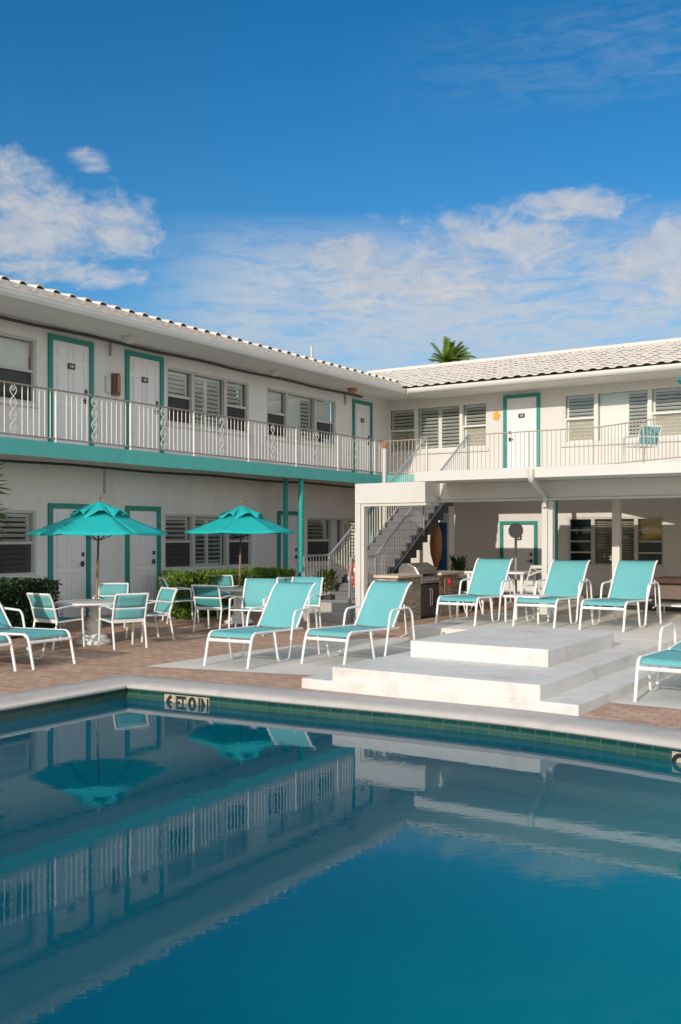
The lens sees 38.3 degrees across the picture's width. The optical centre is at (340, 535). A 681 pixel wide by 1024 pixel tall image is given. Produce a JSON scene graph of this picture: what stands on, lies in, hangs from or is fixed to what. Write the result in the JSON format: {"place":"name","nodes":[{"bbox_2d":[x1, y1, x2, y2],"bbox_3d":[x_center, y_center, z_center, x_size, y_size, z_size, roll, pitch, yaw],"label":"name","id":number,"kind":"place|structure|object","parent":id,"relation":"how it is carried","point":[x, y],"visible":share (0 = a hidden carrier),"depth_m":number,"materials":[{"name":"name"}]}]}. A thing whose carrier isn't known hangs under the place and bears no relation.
{"place":"outdoors","nodes":[
{"label":"outdoors","id":0,"kind":"place"},
{"bbox_2d":[0,610,261,654],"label":"walkway","id":1,"kind":"structure","parent":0,"point":[74,628],"depth_m":17.14,"materials":[{"name":"red brick"}]},
{"bbox_2d":[0,458,11,542],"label":"yucca plant","id":2,"kind":"object","parent":1,"relation":"on","point":[1,509],"visible":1,"depth_m":13.71,"materials":[{"name":"green plant"}]},
{"bbox_2d":[27,593,84,649],"bbox_3d":[-4.311,1.284,14.849,0.591,0.838,0.671,0,0,35],"label":"patio chair","id":3,"kind":"object","parent":1,"relation":"on","point":[43,608],"visible":0.98,"depth_m":14.68,"materials":[{"name":"teal fabric"}]},
{"bbox_2d":[55,599,113,644],"bbox_3d":[-3.877,1.367,15.392,1.170,0.667,1.170,0,0,0],"label":"round table","id":4,"kind":"object","parent":1,"relation":"on","point":[92,626],"visible":0.89,"depth_m":15.27,"materials":[{"name":"white"}]},
{"bbox_2d":[27,495,167,609],"bbox_3d":[-3.799,0.520,15.402,2.143,2.301,1.856,0,0,-12],"label":"patio umbrella","id":5,"kind":"object","parent":4,"relation":"on","point":[99,518],"visible":0.99,"depth_m":15.01,"materials":[{"name":"teal fabric"}]},
{"bbox_2d":[158,577,198,623],"bbox_3d":[-3.007,1.204,18.225,0.671,0.838,0.591,0,0,-20],"label":"patio chair","id":6,"kind":"object","parent":1,"relation":"on","point":[164,583],"visible":0.56,"depth_m":18.18,"materials":[{"name":"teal metal"}]},
{"bbox_2d":[211,575,244,619],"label":"patio chair","id":7,"kind":"object","parent":1,"relation":"on","point":[227,581],"visible":0.3,"depth_m":19.51,"materials":[{"name":"teal fabric"}]},
{"bbox_2d":[219,587,252,623],"bbox_3d":[-1.938,1.337,18.611,1.170,0.667,1.170,0,0,0],"label":"round table","id":8,"kind":"object","parent":1,"relation":"on","point":[236,591],"visible":0.6,"depth_m":18.46,"materials":[{"name":"white metal"}]},
{"bbox_2d":[184,500,295,587],"bbox_3d":[-1.891,0.490,18.625,2.143,2.301,1.856,0,0,-17],"label":"patio umbrella","id":9,"kind":"object","parent":8,"relation":"on","point":[241,520],"visible":0.99,"depth_m":18.21,"materials":[{"name":"teal fabric"}]},
{"bbox_2d":[276,577,291,581],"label":"patio chair","id":10,"kind":"object","parent":1,"relation":"on","point":[284,579],"visible":0.07,"depth_m":20.17,"materials":[{"name":"teal fabric"}]},
{"bbox_2d":[0,698,680,1023],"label":"water","id":11,"kind":"structure","parent":0,"point":[162,862],"depth_m":5.41,"materials":[{"name":"blue liquid"}]},
{"bbox_2d":[0,537,680,728],"bbox_3d":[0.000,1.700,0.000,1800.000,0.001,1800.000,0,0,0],"label":"pool deck","id":12,"kind":"structure","parent":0,"point":[56,667],"depth_m":12.98,"materials":[{"name":"red brick"}]},
{"bbox_2d":[0,634,16,671],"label":"sun lounger","id":13,"kind":"object","parent":12,"relation":"on","point":[4,637],"visible":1,"depth_m":12.23,"materials":[{"name":"white metal"}]},
{"bbox_2d":[0,576,61,637],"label":"hedge","id":14,"kind":"object","parent":12,"relation":"on","point":[14,592],"visible":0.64,"depth_m":15.50,"materials":[{"name":"green plant"}]},
{"bbox_2d":[0,603,75,669],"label":"sun lounger","id":15,"kind":"object","parent":12,"relation":"on","point":[8,629],"visible":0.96,"depth_m":12.97,"materials":[{"name":"teal fabric"}]},
{"bbox_2d":[45,584,64,625],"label":"patio chair","id":16,"kind":"object","parent":12,"relation":"on","point":[61,609],"visible":0.08,"depth_m":16.85,"materials":[{"name":"white metal"}]},
{"bbox_2d":[92,583,128,627],"bbox_3d":[-4.073,1.284,17.438,0.591,0.838,0.671,0,0,-5],"label":"patio chair","id":17,"kind":"object","parent":12,"relation":"on","point":[108,590],"visible":0.36,"depth_m":17.70,"materials":[{"name":"teal fabric"}]},
{"bbox_2d":[98,593,148,649],"bbox_3d":[-3.278,1.284,14.848,0.591,0.838,0.671,0,0,-35],"label":"patio chair","id":18,"kind":"object","parent":12,"relation":"on","point":[129,607],"visible":1,"depth_m":14.66,"materials":[{"name":"teal fabric"}]},
{"bbox_2d":[125,587,177,641],"bbox_3d":[-3.071,1.284,15.961,0.671,0.838,0.591,0,0,-39],"label":"patio chair","id":19,"kind":"object","parent":12,"relation":"on","point":[166,595],"visible":0.68,"depth_m":16.05,"materials":[{"name":"teal fabric"}]},
{"bbox_2d":[191,585,235,631],"bbox_3d":[-2.243,1.284,17.344,0.591,0.838,0.671,0,0,21],"label":"patio chair","id":20,"kind":"object","parent":12,"relation":"on","point":[207,597],"visible":0.97,"depth_m":17.12,"materials":[{"name":"teal fabric"}]},
{"bbox_2d":[156,566,296,619],"bbox_3d":[-2.260,1.158,20.320,0.819,1.034,3.723,0,0,33],"label":"hedge","id":21,"kind":"object","parent":12,"relation":"on","point":[187,579],"visible":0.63,"depth_m":19.16,"materials":[{"name":"green plant"}]},
{"bbox_2d":[228,578,277,635],"bbox_3d":[-1.496,1.233,16.936,0.681,0.940,0.703,0,0,19],"label":"back chair","id":22,"kind":"object","parent":12,"relation":"on","point":[256,592],"visible":0.67,"depth_m":17.18,"materials":[{"name":"teal fabric"}]},
{"bbox_2d":[145,637,410,675],"bbox_3d":[0.254,1.696,14.439,3.532,0.001,5.583,0,0,25],"label":"pad","id":23,"kind":"object","parent":12,"relation":"on","point":[266,661],"visible":0.5,"depth_m":13.48,"materials":[{"name":"concrete"}]},
{"bbox_2d":[203,581,319,668],"bbox_3d":[-1.052,1.189,13.380,0.773,1.030,1.828,0,0,28],"label":"sun lounger","id":24,"kind":"object","parent":23,"relation":"on","point":[284,606],"visible":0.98,"depth_m":13.77,"materials":[{"name":"teal fabric"}]},
{"bbox_2d":[300,581,414,664],"bbox_3d":[0.265,1.185,13.507,0.773,1.039,1.819,0,0,34],"label":"sun lounger","id":25,"kind":"object","parent":23,"relation":"on","point":[381,606],"visible":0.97,"depth_m":13.87,"materials":[{"name":"teal fabric"}]},
{"bbox_2d":[291,577,323,629],"bbox_3d":[-0.726,1.233,17.583,0.681,0.940,0.703,0,0,23],"label":"back chair","id":26,"kind":"object","parent":12,"relation":"on","point":[314,599],"visible":0.34,"depth_m":17.72,"materials":[{"name":"teal fabric"}]},
{"bbox_2d":[314,566,338,599],"bbox_3d":[-0.289,1.167,20.533,0.645,1.066,0.621,0,0,33],"label":"planter","id":27,"kind":"object","parent":12,"relation":"on","point":[327,575],"visible":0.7,"depth_m":20.38,"materials":[{"name":"grey plastic"}]},
{"bbox_2d":[0,275,680,617],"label":"motel building","id":28,"kind":"structure","parent":12,"relation":"on","point":[54,339],"depth_m":22.40,"materials":[{"name":"white paint"}]},
{"bbox_2d":[0,332,38,407],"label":"window","id":29,"kind":"structure","parent":28,"relation":"in","point":[14,349],"depth_m":17.02,"materials":[{"name":"metal"}]},
{"bbox_2d":[0,510,39,578],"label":"window","id":30,"kind":"structure","parent":28,"relation":"in","point":[17,553],"depth_m":17.06,"materials":[{"name":"metal"}]},
{"bbox_2d":[48,503,90,616],"bbox_3d":[-4.931,0.470,17.852,0.127,2.080,0.976,0,0,33],"label":"door","id":31,"kind":"structure","parent":28,"relation":"in","point":[69,556],"depth_m":17.86,"materials":[{"name":"white paint"}]},
{"bbox_2d":[48,333,93,445],"bbox_3d":[-4.910,-2.545,17.885,0.127,2.090,1.053,0,0,33],"label":"door","id":32,"kind":"structure","parent":28,"relation":"in","point":[70,360],"depth_m":17.89,"materials":[{"name":"white paint"}]},
{"bbox_2d":[105,376,110,392],"bbox_3d":[-4.418,-2.858,18.618,0.049,0.305,0.102,0,0,33],"label":"wall sign","id":33,"kind":"object","parent":28,"relation":"attached to","point":[107,384],"visible":1,"depth_m":18.60,"materials":[{"name":"white paint"}]},
{"bbox_2d":[111,373,120,395],"bbox_3d":[-4.267,-2.878,18.738,0.169,0.420,0.152,0,0,33],"label":"wall lamp","id":34,"kind":"object","parent":28,"relation":"attached to","point":[115,384],"visible":1,"depth_m":18.69,"materials":[{"name":"brown"}]},
{"bbox_2d":[125,506,160,609],"bbox_3d":[-3.908,0.470,19.420,0.127,2.080,0.958,0,0,33],"label":"door","id":35,"kind":"structure","parent":28,"relation":"in","point":[142,553],"depth_m":19.45,"materials":[{"name":"white paint"}]},
{"bbox_2d":[125,350,163,452],"bbox_3d":[-3.885,-2.545,19.456,0.127,2.090,1.045,0,0,33],"label":"door","id":36,"kind":"structure","parent":28,"relation":"in","point":[144,373],"depth_m":19.46,"materials":[{"name":"white paint"}]},
{"bbox_2d":[0,380,382,473],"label":"balcony railing","id":37,"kind":"object","parent":28,"relation":"on","point":[162,432],"visible":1,"depth_m":18.54,"materials":[{"name":"white metal"}]},
{"bbox_2d":[166,367,250,436],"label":"window","id":38,"kind":"structure","parent":28,"relation":"in","point":[187,390],"depth_m":21.28,"materials":[{"name":"metal"}]},
{"bbox_2d":[163,514,254,572],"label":"window","id":39,"kind":"structure","parent":28,"relation":"in","point":[183,550],"depth_m":21.14,"materials":[{"name":"metal"}]},
{"bbox_2d":[277,511,297,576],"bbox_3d":[-1.231,0.470,23.522,0.127,2.080,0.921,0,0,33],"label":"door","id":40,"kind":"structure","parent":28,"relation":"in","point":[292,515],"depth_m":23.56,"materials":[{"name":"white paint"}]},
{"bbox_2d":[239,385,336,448],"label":"window","id":41,"kind":"structure","parent":28,"relation":"in","point":[283,407],"depth_m":24.13,"materials":[{"name":"metal"}]},
{"bbox_2d":[306,518,354,565],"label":"window","id":42,"kind":"structure","parent":28,"relation":"in","point":[323,534],"depth_m":25.12,"materials":[{"name":"glass"}]},
{"bbox_2d":[352,399,372,473],"bbox_3d":[0.588,-2.545,26.309,0.127,2.090,0.978,0,0,33],"label":"door","id":43,"kind":"structure","parent":28,"relation":"in","point":[362,411],"depth_m":26.33,"materials":[{"name":"white paint"}]},
{"bbox_2d":[386,438,427,473],"bbox_3d":[1.655,-1.965,24.474,1.201,0.836,0.042,0,0,33],"label":"balcony railing","id":44,"kind":"object","parent":28,"relation":"attached to","point":[408,455],"visible":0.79,"depth_m":24.44,"materials":[{"name":"white metal"}]},
{"bbox_2d":[387,401,488,455],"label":"window","id":45,"kind":"structure","parent":28,"relation":"in","point":[445,427],"depth_m":26.83,"materials":[{"name":"white glass"}]},
{"bbox_2d":[493,411,499,419],"bbox_3d":[4.081,-3.121,25.632,0.178,0.249,0.025,0,0,33],"label":"wall plaque","id":46,"kind":"object","parent":28,"relation":"attached to","point":[496,414],"depth_m":25.62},
{"bbox_2d":[500,521,537,593],"bbox_3d":[4.598,0.645,25.308,1.028,2.010,0.127,0,0,33],"label":"door","id":47,"kind":"structure","parent":28,"relation":"in","point":[527,544],"depth_m":25.25,"materials":[{"name":"white paint"}]},
{"bbox_2d":[503,392,539,467],"bbox_3d":[4.665,-2.565,25.264,1.005,2.130,0.127,0,0,33],"label":"door","id":48,"kind":"structure","parent":28,"relation":"in","point":[521,412],"depth_m":25.27,"materials":[{"name":"white paint"}]},
{"bbox_2d":[469,414,680,469],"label":"balcony railing","id":49,"kind":"object","parent":28,"relation":"on","point":[598,427],"visible":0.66,"depth_m":21.71,"materials":[{"name":"white metal"}]},
{"bbox_2d":[568,517,665,569],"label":"window","id":50,"kind":"structure","parent":28,"relation":"in","point":[589,538],"depth_m":24.22,"materials":[{"name":"glass"}]},
{"bbox_2d":[561,385,680,446],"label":"window","id":51,"kind":"structure","parent":28,"relation":"in","point":[601,408],"depth_m":24.08,"materials":[{"name":"white glass"}]},
{"bbox_2d":[622,425,661,462],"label":"patio chair","id":52,"kind":"object","parent":28,"relation":"on","point":[652,435],"visible":0.83,"depth_m":20.94,"materials":[{"name":"teal fabric"}]},
{"bbox_2d":[0,675,680,749],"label":"pool coping","id":53,"kind":"object","parent":12,"relation":"on","point":[657,736],"visible":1,"depth_m":9.88,"materials":[{"name":"concrete"}]},
{"bbox_2d":[301,434,468,622],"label":"staircase","id":54,"kind":"structure","parent":12,"relation":"on","point":[402,536],"depth_m":21.23,"materials":[{"name":"grey paint"}]},
{"bbox_2d":[371,570,463,622],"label":"grill island","id":55,"kind":"structure","parent":12,"relation":"on","point":[412,600],"depth_m":19.67,"materials":[{"name":"stone"}]},
{"bbox_2d":[399,562,439,617],"bbox_3d":[1.645,1.121,20.238,0.565,1.099,0.840,0,0,33],"label":"gas grill","id":56,"kind":"object","parent":55,"relation":"in","point":[429,591],"visible":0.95,"depth_m":20.04,"materials":[{"name":"silver metal"}]},
{"bbox_2d":[422,585,430,614],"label":"door","id":57,"kind":"structure","parent":56,"relation":"in","point":[426,591],"depth_m":19.97,"materials":[{"name":"grey metal"}]},
{"bbox_2d":[430,584,437,613],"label":"door","id":58,"kind":"structure","parent":56,"relation":"in","point":[434,588],"depth_m":20.23,"materials":[{"name":"grey metal"}]},
{"bbox_2d":[444,578,447,594],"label":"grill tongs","id":59,"kind":"object","parent":55,"relation":"hanging from","point":[446,586],"visible":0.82,"depth_m":20.56,"materials":[{"name":"brown wood"}]},
{"bbox_2d":[430,523,441,569],"bbox_3d":[2.241,0.700,23.017,0.300,2.000,0.300,0,0,0],"label":"surfboard","id":60,"kind":"object","parent":12,"relation":"on","point":[436,545],"visible":0.65,"depth_m":22.91,"materials":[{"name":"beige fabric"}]},
{"bbox_2d":[437,522,446,570],"bbox_3d":[2.400,0.700,23.391,0.320,2.000,0.060,0,0,33],"label":"storage board","id":61,"kind":"object","parent":12,"relation":"on","point":[442,565],"visible":0.31,"depth_m":23.32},
{"bbox_2d":[448,553,469,608],"bbox_3d":[2.692,1.047,22.384,0.550,1.265,0.517,0,0,29],"label":"potted plant","id":62,"kind":"object","parent":12,"relation":"on","point":[458,564],"visible":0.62,"depth_m":22.27,"materials":[{"name":"green plant"}]},
{"bbox_2d":[459,573,481,613],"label":"folding chair","id":63,"kind":"object","parent":12,"relation":"on","point":[460,575],"visible":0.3,"depth_m":21.51,"materials":[{"name":"white metal"}]},
{"bbox_2d":[466,568,481,608],"bbox_3d":[3.077,1.209,22.341,0.574,0.942,0.531,0,0,30],"label":"potted plant","id":64,"kind":"object","parent":12,"relation":"on","point":[473,607],"visible":0.03,"depth_m":22.25,"materials":[{"name":"green plant"}]},
{"bbox_2d":[302,664,680,715],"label":"platform step","id":65,"kind":"object","parent":12,"relation":"on","point":[583,699],"visible":0.38,"depth_m":10.08,"materials":[{"name":"white concrete"}]},
{"bbox_2d":[332,647,645,700],"bbox_3d":[1.887,1.545,11.564,2.400,0.210,3.570,0,0,33],"label":"platform step","id":66,"kind":"object","parent":65,"relation":"on","point":[408,670],"visible":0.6,"depth_m":10.41,"materials":[{"name":"white concrete"}]},
{"bbox_2d":[411,626,613,666],"bbox_3d":[2.175,1.375,12.134,1.720,0.250,2.300,0,0,33],"label":"platform step","id":67,"kind":"object","parent":66,"relation":"on","point":[543,647],"visible":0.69,"depth_m":11.48,"materials":[{"name":"white concrete"}]},
{"bbox_2d":[354,461,680,622],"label":"patio canopy","id":68,"kind":"object","parent":12,"relation":"on","point":[548,486],"visible":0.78,"depth_m":17.42,"materials":[{"name":"white paint"}]},
{"bbox_2d":[347,561,354,587],"bbox_3d":[0.252,0.777,19.276,0.116,0.546,0.546,0,0,-16],"label":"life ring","id":69,"kind":"object","parent":68,"relation":"hanging from","point":[353,580],"visible":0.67,"depth_m":19.16,"materials":[{"name":"orange plastic"}]},
{"bbox_2d":[409,595,680,653],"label":"terrace","id":70,"kind":"structure","parent":12,"relation":"on","point":[633,635],"depth_m":15.77,"materials":[{"name":"concrete"}]},
{"bbox_2d":[456,598,492,617],"bbox_3d":[2.699,1.471,19.721,0.620,0.462,0.500,0,0,33],"label":"side table","id":71,"kind":"object","parent":70,"relation":"on","point":[467,607],"visible":0.2,"depth_m":19.69,"materials":[{"name":"white metal"}]},
{"bbox_2d":[435,558,514,625],"bbox_3d":[2.271,0.921,16.401,0.773,1.043,1.819,0,0,30],"label":"sun lounger","id":72,"kind":"object","parent":70,"relation":"on","point":[488,578],"visible":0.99,"depth_m":16.81,"materials":[{"name":"teal fabric"}]},
{"bbox_2d":[464,571,538,607],"bbox_3d":[3.297,1.088,20.058,1.300,0.700,0.800,0,0,33],"label":"dining table","id":73,"kind":"object","parent":70,"relation":"on","point":[521,573],"visible":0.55,"depth_m":19.86,"materials":[{"name":"white metal"}]},
{"bbox_2d":[508,523,522,602],"bbox_3d":[3.746,0.590,20.960,0.340,1.697,0.340,0,0,0],"label":"disc sign","id":74,"kind":"object","parent":70,"relation":"on","point":[515,530],"visible":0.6,"depth_m":20.94,"materials":[{"name":"grey metal"}]},
{"bbox_2d":[503,594,550,624],"bbox_3d":[3.042,1.209,16.004,0.620,0.462,0.500,0,0,33],"label":"side table","id":75,"kind":"object","parent":70,"relation":"on","point":[537,596],"visible":0.96,"depth_m":15.93,"materials":[{"name":"white metal"}]},
{"bbox_2d":[518,565,541,609],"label":"folding chair","id":76,"kind":"object","parent":70,"relation":"on","point":[534,567],"visible":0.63,"depth_m":18.77,"materials":[{"name":"white metal"}]},
{"bbox_2d":[512,559,593,627],"bbox_3d":[3.486,0.931,16.055,0.773,1.022,1.838,0,0,32],"label":"sun lounger","id":77,"kind":"object","parent":70,"relation":"on","point":[564,580],"visible":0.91,"depth_m":16.46,"materials":[{"name":"teal fabric"}]},
{"bbox_2d":[578,560,661,631],"bbox_3d":[4.402,0.925,15.424,0.773,1.035,1.822,0,0,34],"label":"sun lounger","id":78,"kind":"object","parent":70,"relation":"on","point":[631,582],"visible":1,"depth_m":15.82,"materials":[{"name":"teal fabric"}]},
{"bbox_2d":[594,576,680,611],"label":"bar counter","id":79,"kind":"object","parent":70,"relation":"on","point":[670,589],"visible":0.63,"depth_m":18.41,"materials":[{"name":"red wood"}]},
{"bbox_2d":[610,673,680,708],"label":"pad","id":80,"kind":"object","parent":12,"relation":"on","point":[666,693],"visible":0.5,"depth_m":10.30,"materials":[{"name":"concrete"}]},
{"bbox_2d":[633,622,680,701],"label":"sun lounger","id":81,"kind":"object","parent":80,"relation":"on","point":[670,656],"visible":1,"depth_m":10.20,"materials":[{"name":"teal metal"}]},
{"bbox_2d":[656,603,680,614],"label":"side table","id":82,"kind":"object","parent":12,"relation":"on","point":[663,605],"visible":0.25,"depth_m":17.51,"materials":[{"name":"white metal"}]},
{"bbox_2d":[0,0,680,536],"label":"sky","id":83,"kind":"structure","parent":0,"point":[366,184],"materials":[{"name":"blue"}]},
{"bbox_2d":[427,336,475,363],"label":"palm tree","id":84,"kind":"object","parent":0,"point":[451,352],"visible":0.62,"depth_m":51.62,"materials":[{"name":"green plant"}]},
{"bbox_2d":[464,593,589,604],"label":"walkway","id":85,"kind":"structure","parent":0,"point":[495,600],"depth_m":24.32,"materials":[{"name":"red brick"}]},
{"label":"pool floor","id":86,"kind":"structure","parent":0,"visible":0},
{"bbox_2d":[0,692,671,760],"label":"pool wall","id":87,"kind":"structure","parent":86,"relation":"on","point":[667,756],"depth_m":9.72,"materials":[{"name":"tile"}]},
{"bbox_2d":[164,694,209,705],"bbox_3d":[-1.703,1.870,10.851,0.613,0.180,0.010,0,0,28],"label":"depth marker","id":88,"kind":"object","parent":87,"relation":"attached to","point":[187,699],"visible":0.53,"depth_m":10.84,"materials":[{"name":"beige tile"}]},
{"bbox_2d":[0,689,680,752],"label":"tile row","id":89,"kind":"object","parent":87,"relation":"attached to","point":[622,743],"visible":1,"depth_m":9.76,"materials":[{"name":"green tile"}]},
{"bbox_2d":[672,751,680,762],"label":"depth marker","id":90,"kind":"object","parent":87,"relation":"attached to","point":[676,756],"visible":0.57,"depth_m":8.05,"materials":[{"name":"beige tile"}]}
]}

